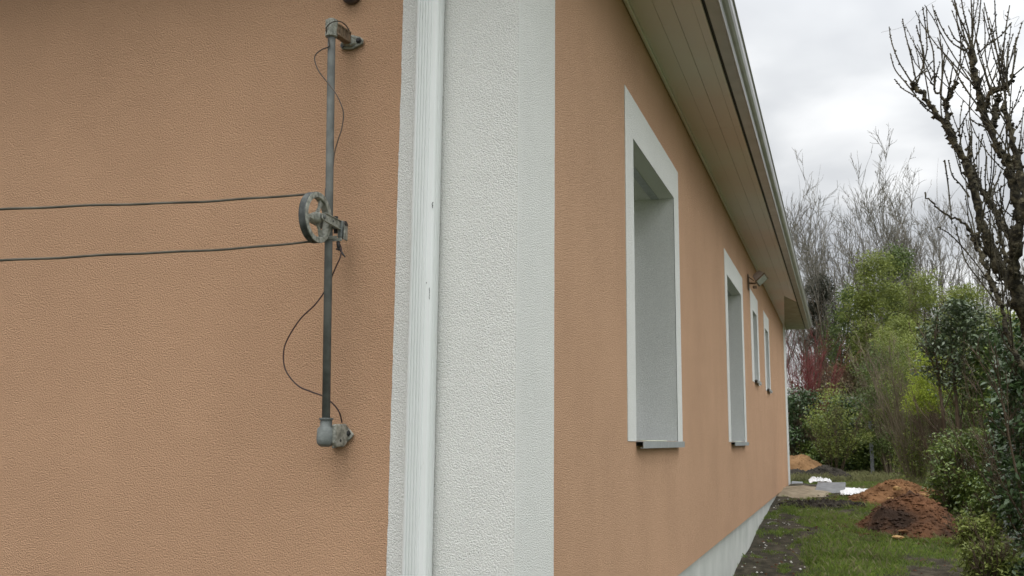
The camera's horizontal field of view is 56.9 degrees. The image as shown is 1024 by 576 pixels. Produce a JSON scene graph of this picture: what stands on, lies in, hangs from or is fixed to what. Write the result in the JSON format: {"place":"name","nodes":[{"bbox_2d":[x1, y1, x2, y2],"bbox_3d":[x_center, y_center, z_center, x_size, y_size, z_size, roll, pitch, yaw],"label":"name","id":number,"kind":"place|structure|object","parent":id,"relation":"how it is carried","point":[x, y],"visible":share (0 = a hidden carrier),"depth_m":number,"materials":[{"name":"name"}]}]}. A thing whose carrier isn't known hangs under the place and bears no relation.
{"place":"outdoors","nodes":[
{"label":"outdoors","id":0,"kind":"place"},
{"bbox_2d":[790,466,934,483],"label":"tall grass","id":1,"kind":"structure","parent":0,"point":[875,475],"depth_m":18.02,"materials":[{"name":"green plant"}]},
{"bbox_2d":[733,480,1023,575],"bbox_3d":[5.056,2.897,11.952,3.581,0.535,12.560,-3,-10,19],"label":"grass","id":2,"kind":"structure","parent":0,"point":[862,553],"depth_m":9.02,"materials":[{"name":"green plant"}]},
{"bbox_2d":[734,440,1023,575],"bbox_3d":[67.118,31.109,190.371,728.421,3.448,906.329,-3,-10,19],"label":"ground","id":3,"kind":"structure","parent":0,"point":[764,565],"depth_m":8.77,"materials":[{"name":"green plant"}]},
{"bbox_2d":[0,0,811,575],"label":"house","id":4,"kind":"structure","parent":3,"relation":"on","point":[558,336],"depth_m":3.07,"materials":[{"name":"painted stucco"},{"name":"white plaster"},{"name":"white metal"}]},
{"bbox_2d":[298,18,363,447],"bbox_3d":[-0.538,-0.187,2.765,0.096,1.296,0.244,-3,-10,19],"label":"clothesline post","id":5,"kind":"object","parent":4,"relation":"attached to","point":[327,222],"visible":0.99,"depth_m":2.76,"materials":[{"name":"metal"}]},
{"bbox_2d":[0,193,315,261],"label":"clothesline","id":6,"kind":"object","parent":5,"relation":"attached to","point":[137,204],"visible":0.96,"depth_m":2.52,"materials":[{"name":"grey plastic"}]},
{"bbox_2d":[283,243,341,422],"bbox_3d":[-0.581,0.124,2.766,0.187,0.534,0.031,0,-9,5],"label":"cord","id":7,"kind":"object","parent":5,"relation":"attached to","point":[294,382],"visible":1,"depth_m":2.77,"materials":[{"name":"black rubber"}]},
{"bbox_2d":[314,21,349,157],"bbox_3d":[-0.552,-0.539,2.844,0.105,0.552,0.047,-1,-9,7],"label":"cord","id":8,"kind":"object","parent":5,"relation":"hanging from","point":[326,80],"visible":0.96,"depth_m":2.85,"materials":[{"name":"black rubber"}]},
{"bbox_2d":[343,0,358,4],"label":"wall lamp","id":9,"kind":"object","parent":4,"relation":"attached to","point":[351,2],"visible":1,"depth_m":2.99,"materials":[{"name":"black metal"}]},
{"bbox_2d":[624,85,684,447],"bbox_3d":[0.626,0.000,4.823,0.294,1.606,1.473,-3,-10,19],"label":"window","id":10,"kind":"structure","parent":4,"relation":"in","point":[653,318],"depth_m":5.29,"materials":[{"name":"paint"}]},
{"bbox_2d":[724,249,748,445],"bbox_3d":[1.887,0.588,8.445,0.294,1.616,1.542,-3,-10,19],"label":"window","id":11,"kind":"structure","parent":4,"relation":"in","point":[737,426],"depth_m":8.92,"materials":[{"name":"paint"}]},
{"bbox_2d":[750,289,761,385],"bbox_3d":[2.575,0.567,10.464,0.294,0.986,0.997,-3,-10,19],"label":"window","id":12,"kind":"structure","parent":4,"relation":"in","point":[753,301],"depth_m":10.65,"materials":[{"name":"white paint"}]},
{"bbox_2d":[747,271,767,289],"bbox_3d":[2.559,-0.080,9.829,0.201,0.191,0.184,-3,-10,19],"label":"floodlight","id":13,"kind":"object","parent":4,"relation":"attached to","point":[760,278],"visible":1,"depth_m":9.80,"materials":[{"name":"grey metal"}]},
{"bbox_2d":[763,311,772,392],"bbox_3d":[3.167,0.842,12.166,0.294,0.993,0.913,-3,-10,19],"label":"window","id":14,"kind":"structure","parent":4,"relation":"in","point":[765,319],"depth_m":12.35,"materials":[{"name":"white plastic"}]},
{"bbox_2d":[741,496,828,572],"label":"stone chips","id":15,"kind":"object","parent":3,"relation":"on","point":[780,538],"visible":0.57,"depth_m":9.35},
{"bbox_2d":[790,468,803,475],"bbox_3d":[5.963,3.926,19.882,1.023,0.266,1.130,-3,-10,19],"label":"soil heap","id":16,"kind":"object","parent":3,"relation":"on","point":[794,471],"visible":0.27,"depth_m":19.78,"materials":[{"name":"grey soil"}]},
{"bbox_2d":[777,485,830,498],"bbox_3d":[4.312,3.043,14.130,1.162,0.123,2.958,-3,-10,19],"label":"mortar patch","id":17,"kind":"object","parent":3,"relation":"on","point":[803,491],"visible":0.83,"depth_m":13.56,"materials":[{"name":"beige concrete"}]},
{"bbox_2d":[790,454,821,470],"bbox_3d":[6.423,4.000,21.250,1.673,0.546,1.360,-3,-10,19],"label":"soil heap","id":18,"kind":"object","parent":3,"relation":"on","point":[803,462],"visible":0.38,"depth_m":20.95,"materials":[{"name":"brown sand"}]},
{"bbox_2d":[787,384,825,455],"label":"laurel bush","id":19,"kind":"object","parent":3,"relation":"on","point":[801,400],"visible":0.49,"depth_m":23.48,"materials":[{"name":"green plant"}]},
{"bbox_2d":[785,174,837,386],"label":"bare tree","id":20,"kind":"object","parent":3,"relation":"on","point":[799,219],"visible":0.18,"depth_m":35.15,"materials":[{"name":"grey plant"}]},
{"bbox_2d":[785,238,837,398],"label":"bare tree","id":21,"kind":"object","parent":3,"relation":"on","point":[800,340],"visible":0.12,"depth_m":37.65,"materials":[{"name":"grey plant"}]},
{"bbox_2d":[786,272,842,407],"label":"leafy tree","id":22,"kind":"object","parent":3,"relation":"on","point":[827,295],"visible":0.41,"depth_m":31.87,"materials":[{"name":"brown plant"}]},
{"bbox_2d":[786,244,842,403],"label":"bare tree","id":23,"kind":"object","parent":3,"relation":"on","point":[808,339],"visible":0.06,"depth_m":42.45,"materials":[{"name":"grey plant"}]},
{"bbox_2d":[809,477,831,482],"bbox_3d":[4.899,3.077,15.028,0.365,0.157,0.650,-3,-10,19],"label":"plastic sheet","id":24,"kind":"object","parent":3,"relation":"on","point":[812,479],"visible":0.92,"depth_m":14.87,"materials":[{"name":"white plastic"}]},
{"bbox_2d":[785,324,859,453],"bbox_3d":[8.040,2.794,25.293,2.663,4.193,2.980,2,-9,-9],"label":"red stemmed shrub","id":25,"kind":"object","parent":3,"relation":"on","point":[809,366],"visible":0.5,"depth_m":25.25,"materials":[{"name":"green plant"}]},
{"bbox_2d":[777,498,872,509],"bbox_3d":[4.010,2.767,12.059,1.020,0.164,1.147,9,-12,-42],"label":"soil heap","id":26,"kind":"object","parent":3,"relation":"on","point":[830,503],"visible":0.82,"depth_m":11.89,"materials":[{"name":"black soil"}]},
{"bbox_2d":[796,465,855,477],"bbox_3d":[6.265,3.715,18.932,1.467,0.353,1.146,-3,-10,19],"label":"soil heap","id":27,"kind":"object","parent":3,"relation":"on","point":[821,469],"visible":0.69,"depth_m":18.75,"materials":[{"name":"grey soil"}]},
{"bbox_2d":[795,407,860,471],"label":"laurel bush","id":28,"kind":"object","parent":3,"relation":"on","point":[813,454],"visible":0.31,"depth_m":22.78,"materials":[{"name":"green plant"}]},
{"bbox_2d":[815,482,845,492],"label":"paving slab","id":29,"kind":"structure","parent":3,"relation":"on","point":[834,487],"depth_m":14.07,"materials":[{"name":"grey concrete"}]},
{"bbox_2d":[785,164,876,386],"bbox_3d":[10.629,0.902,31.802,3.640,10.138,4.129,-3,-10,19],"label":"bare tree","id":30,"kind":"object","parent":3,"relation":"on","point":[809,258],"visible":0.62,"depth_m":31.89,"materials":[{"name":"grey plant"}]},
{"bbox_2d":[793,382,872,469],"bbox_3d":[7.476,3.267,21.840,1.910,2.169,1.556,-3,-10,19],"label":"loose shrub","id":31,"kind":"object","parent":3,"relation":"on","point":[827,443],"visible":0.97,"depth_m":21.73,"materials":[{"name":"green plant"}]},
{"bbox_2d":[799,360,872,437],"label":"brown thicket","id":32,"kind":"object","parent":3,"relation":"on","point":[845,377],"visible":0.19,"depth_m":26.57,"materials":[{"name":"green plant"}]},
{"bbox_2d":[791,281,891,398],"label":"leafy tree","id":33,"kind":"object","parent":3,"relation":"on","point":[843,326],"visible":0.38,"depth_m":27.96,"materials":[{"name":"green plant"}]},
{"bbox_2d":[841,491,852,495],"bbox_3d":[4.719,2.899,13.317,0.182,0.054,0.534,-3,-10,19],"label":"plastic sheet","id":34,"kind":"object","parent":3,"relation":"on","point":[847,493],"visible":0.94,"depth_m":13.30,"materials":[{"name":"white plastic"}]},
{"bbox_2d":[789,148,907,381],"bbox_3d":[11.546,0.520,34.701,5.308,11.816,4.288,8,-12,-39],"label":"bare tree","id":35,"kind":"object","parent":3,"relation":"on","point":[836,250],"visible":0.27,"depth_m":34.62,"materials":[{"name":"grey plant"}]},
{"bbox_2d":[820,388,879,470],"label":"laurel bush","id":36,"kind":"object","parent":3,"relation":"on","point":[849,404],"visible":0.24,"depth_m":22.55,"materials":[{"name":"green plant"}]},
{"bbox_2d":[840,487,865,493],"bbox_3d":[5.077,2.983,13.928,0.482,0.056,1.310,-3,-10,19],"label":"plastic sheet","id":37,"kind":"object","parent":3,"relation":"on","point":[854,490],"visible":0.61,"depth_m":13.72,"materials":[{"name":"white plastic"}]},
{"bbox_2d":[808,150,918,332],"bbox_3d":[13.902,0.541,35.416,5.126,11.995,3.361,5,-10,-27],"label":"bare tree","id":38,"kind":"object","parent":3,"relation":"on","point":[856,210],"visible":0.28,"depth_m":35.57,"materials":[{"name":"grey plant"}]},
{"bbox_2d":[788,362,952,461],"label":"undergrowth","id":39,"kind":"object","parent":3,"relation":"on","point":[829,391],"depth_m":31.07,"materials":[{"name":"plant"}]},
{"bbox_2d":[868,421,873,472],"bbox_3d":[7.939,3.601,20.858,0.200,1.421,0.200,-3,-10,19],"label":"fence post","id":40,"kind":"object","parent":3,"relation":"on","point":[872,462],"visible":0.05,"depth_m":20.81,"materials":[{"name":"grey wood"}]},
{"bbox_2d":[833,328,925,473],"bbox_3d":[8.002,2.447,20.307,2.273,3.300,1.682,-3,-10,19],"label":"loose shrub","id":41,"kind":"object","parent":3,"relation":"on","point":[880,439],"visible":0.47,"depth_m":20.23,"materials":[{"name":"green plant"}]},
{"bbox_2d":[834,187,927,352],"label":"bare tree","id":42,"kind":"object","parent":3,"relation":"on","point":[884,251],"visible":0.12,"depth_m":32.41,"materials":[{"name":"grey plant"}]},
{"bbox_2d":[743,486,1018,575],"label":"soil crumbs","id":43,"kind":"object","parent":3,"relation":"on","point":[844,532],"visible":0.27,"depth_m":9.62,"materials":[{"name":"brown soil"}]},
{"bbox_2d":[834,248,928,463],"bbox_3d":[10.655,2.074,27.080,2.641,6.334,3.446,-3,-10,19],"label":"leafy tree","id":44,"kind":"object","parent":3,"relation":"on","point":[863,299],"visible":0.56,"depth_m":26.72,"materials":[{"name":"green plant"}]},
{"bbox_2d":[846,411,916,472],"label":"laurel bush","id":45,"kind":"object","parent":3,"relation":"on","point":[866,462],"visible":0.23,"depth_m":21.99,"materials":[{"name":"green plant"}]},
{"bbox_2d":[859,399,915,472],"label":"bright shrub","id":46,"kind":"object","parent":3,"relation":"on","point":[868,435],"visible":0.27,"depth_m":20.24,"materials":[{"name":"green plant"}]},
{"bbox_2d":[833,225,944,330],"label":"leafy tree","id":47,"kind":"object","parent":3,"relation":"on","point":[901,260],"visible":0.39,"depth_m":28.54,"materials":[{"name":"green plant"}]},
{"bbox_2d":[849,358,930,460],"bbox_3d":[9.980,3.173,24.066,2.938,3.140,2.283,-3,-10,19],"label":"brown thicket","id":48,"kind":"object","parent":3,"relation":"on","point":[868,393],"visible":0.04,"depth_m":24.05,"materials":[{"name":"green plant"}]},
{"bbox_2d":[848,479,937,504],"bbox_3d":[5.155,2.701,12.445,1.674,0.376,1.428,-3,-10,19],"label":"soil heap","id":49,"kind":"object","parent":3,"relation":"on","point":[879,493],"visible":0.52,"depth_m":12.25,"materials":[{"name":"brown soil"}]},
{"bbox_2d":[858,311,929,459],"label":"leafy tree","id":50,"kind":"object","parent":3,"relation":"on","point":[896,324],"visible":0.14,"depth_m":22.97,"materials":[{"name":"green plant"}]},
{"bbox_2d":[892,535,903,538],"bbox_3d":[3.781,2.442,9.267,0.096,0.034,0.094,4,-10,-21],"label":"stone","id":51,"kind":"object","parent":3,"relation":"on","point":[896,536],"visible":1,"depth_m":9.23,"materials":[{"name":"beige stone"}]},
{"bbox_2d":[854,164,946,461],"bbox_3d":[13.934,1.024,34.291,3.617,10.730,3.929,0,-9,1],"label":"bare tree","id":52,"kind":"object","parent":3,"relation":"on","point":[876,239],"visible":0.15,"depth_m":33.98,"materials":[{"name":"grey plant"}]},
{"bbox_2d":[788,478,1022,575],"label":"dry grass","id":53,"kind":"structure","parent":3,"relation":"on","point":[850,541],"depth_m":9.07,"materials":[{"name":"green plant"}]},
{"bbox_2d":[852,490,959,538],"bbox_3d":[4.234,2.392,10.015,1.338,0.497,1.423,-3,-10,19],"label":"soil heap","id":54,"kind":"object","parent":3,"relation":"on","point":[909,510],"visible":0.84,"depth_m":9.77,"materials":[{"name":"brown soil"}]},
{"bbox_2d":[842,124,974,461],"bbox_3d":[12.331,0.275,30.553,4.715,11.015,3.110,4,-10,-20],"label":"bare tree","id":55,"kind":"object","parent":3,"relation":"on","point":[919,252],"visible":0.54,"depth_m":30.43,"materials":[{"name":"grey plant"}]},
{"bbox_2d":[849,313,984,481],"bbox_3d":[7.520,2.071,17.317,2.256,3.359,2.417,-8,-12,42],"label":"hazel clump","id":56,"kind":"object","parent":3,"relation":"on","point":[906,463],"visible":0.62,"depth_m":17.40,"materials":[{"name":"green plant"}]},
{"bbox_2d":[877,251,967,467],"bbox_3d":[10.852,1.964,25.336,2.344,5.970,2.399,7,-11,-33],"label":"leafy tree","id":57,"kind":"object","parent":3,"relation":"on","point":[920,299],"visible":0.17,"depth_m":25.38,"materials":[{"name":"green plant"}]},
{"bbox_2d":[899,347,957,484],"bbox_3d":[7.099,2.176,15.910,1.172,2.442,1.465,-3,-10,19],"label":"bright shrub","id":58,"kind":"object","parent":3,"relation":"on","point":[923,392],"visible":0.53,"depth_m":15.83,"materials":[{"name":"green plant"}]},
{"bbox_2d":[898,331,967,471],"bbox_3d":[7.516,2.037,16.712,1.325,3.010,1.372,-3,-10,19],"label":"hazel clump","id":59,"kind":"object","parent":3,"relation":"on","point":[932,429],"visible":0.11,"depth_m":16.62,"materials":[{"name":"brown plant"}]},
{"bbox_2d":[891,167,975,339],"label":"bare tree","id":60,"kind":"object","parent":3,"relation":"on","point":[942,274],"visible":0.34,"depth_m":33.91,"materials":[{"name":"grey plant"}]},
{"bbox_2d":[881,0,1023,372],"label":"fruit tree","id":61,"kind":"object","parent":3,"relation":"on","point":[1010,275],"visible":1,"depth_m":6.40,"materials":[{"name":"brown plant"}]},
{"bbox_2d":[908,293,1001,485],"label":"leafy tree","id":62,"kind":"object","parent":3,"relation":"on","point":[934,348],"visible":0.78,"depth_m":12.49,"materials":[{"name":"green plant"}]},
{"bbox_2d":[928,486,982,517],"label":"bramble","id":63,"kind":"object","parent":3,"relation":"on","point":[951,508],"visible":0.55,"depth_m":10.70,"materials":[{"name":"green plant"}]},
{"bbox_2d":[920,425,997,507],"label":"bright shrub","id":64,"kind":"object","parent":3,"relation":"on","point":[959,473],"visible":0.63,"depth_m":10.77,"materials":[{"name":"green plant"}]},
{"bbox_2d":[924,371,995,467],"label":"loose shrub","id":65,"kind":"object","parent":3,"relation":"on","point":[953,408],"visible":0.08,"depth_m":13.85,"materials":[{"name":"green plant"}]},
{"bbox_2d":[927,282,995,465],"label":"leafy tree","id":66,"kind":"object","parent":3,"relation":"on","point":[962,291],"visible":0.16,"depth_m":23.64,"materials":[{"name":"green plant"}]},
{"bbox_2d":[923,192,1011,415],"bbox_3d":[15.237,1.273,31.625,3.005,9.441,2.964,4,-10,-19],"label":"bare tree","id":67,"kind":"object","parent":3,"relation":"on","point":[970,244],"visible":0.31,"depth_m":31.70,"materials":[{"name":"grey plant"}]},
{"bbox_2d":[926,340,1023,545],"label":"laurel bush","id":68,"kind":"object","parent":3,"relation":"on","point":[1015,522],"visible":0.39,"depth_m":8.92,"materials":[{"name":"green plant"}]},
{"bbox_2d":[941,506,1008,548],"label":"bramble","id":69,"kind":"object","parent":3,"relation":"on","point":[988,529],"visible":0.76,"depth_m":8.82,"materials":[{"name":"green plant"}]},
{"bbox_2d":[942,334,1011,497],"bbox_3d":[6.216,1.714,12.277,1.248,2.257,1.009,-3,-10,19],"label":"mixed shrub","id":70,"kind":"object","parent":3,"relation":"on","point":[972,405],"visible":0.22,"depth_m":12.26,"materials":[{"name":"green plant"}]},
{"bbox_2d":[948,532,1023,575],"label":"bramble","id":71,"kind":"object","parent":3,"relation":"on","point":[992,559],"visible":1,"depth_m":7.38,"materials":[{"name":"green plant"}]},
{"bbox_2d":[959,474,1012,530],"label":"bramble","id":72,"kind":"object","parent":3,"relation":"on","point":[978,504],"visible":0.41,"depth_m":9.95,"materials":[{"name":"green plant"}]},
{"bbox_2d":[955,304,1023,575],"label":"laurel bush","id":73,"kind":"object","parent":3,"relation":"on","point":[1014,461],"visible":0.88,"depth_m":7.42,"materials":[{"name":"green plant"}]},
{"bbox_2d":[963,304,1022,358],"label":"leafy tree","id":74,"kind":"object","parent":3,"relation":"on","point":[1000,314],"visible":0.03,"depth_m":21.08,"materials":[{"name":"green plant"}]},
{"bbox_2d":[965,215,1023,375],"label":"bare tree","id":75,"kind":"object","parent":3,"relation":"on","point":[1022,267],"visible":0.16,"depth_m":34.02,"materials":[{"name":"plant"}]},
{"bbox_2d":[968,412,1023,529],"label":"laurel bush","id":76,"kind":"object","parent":3,"relation":"on","point":[985,475],"visible":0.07,"depth_m":10.05,"materials":[{"name":"green plant"}]},
{"bbox_2d":[735,0,1023,434],"label":"sky","id":77,"kind":"structure","parent":0,"point":[824,74],"materials":[{"name":"white"}]}
]}

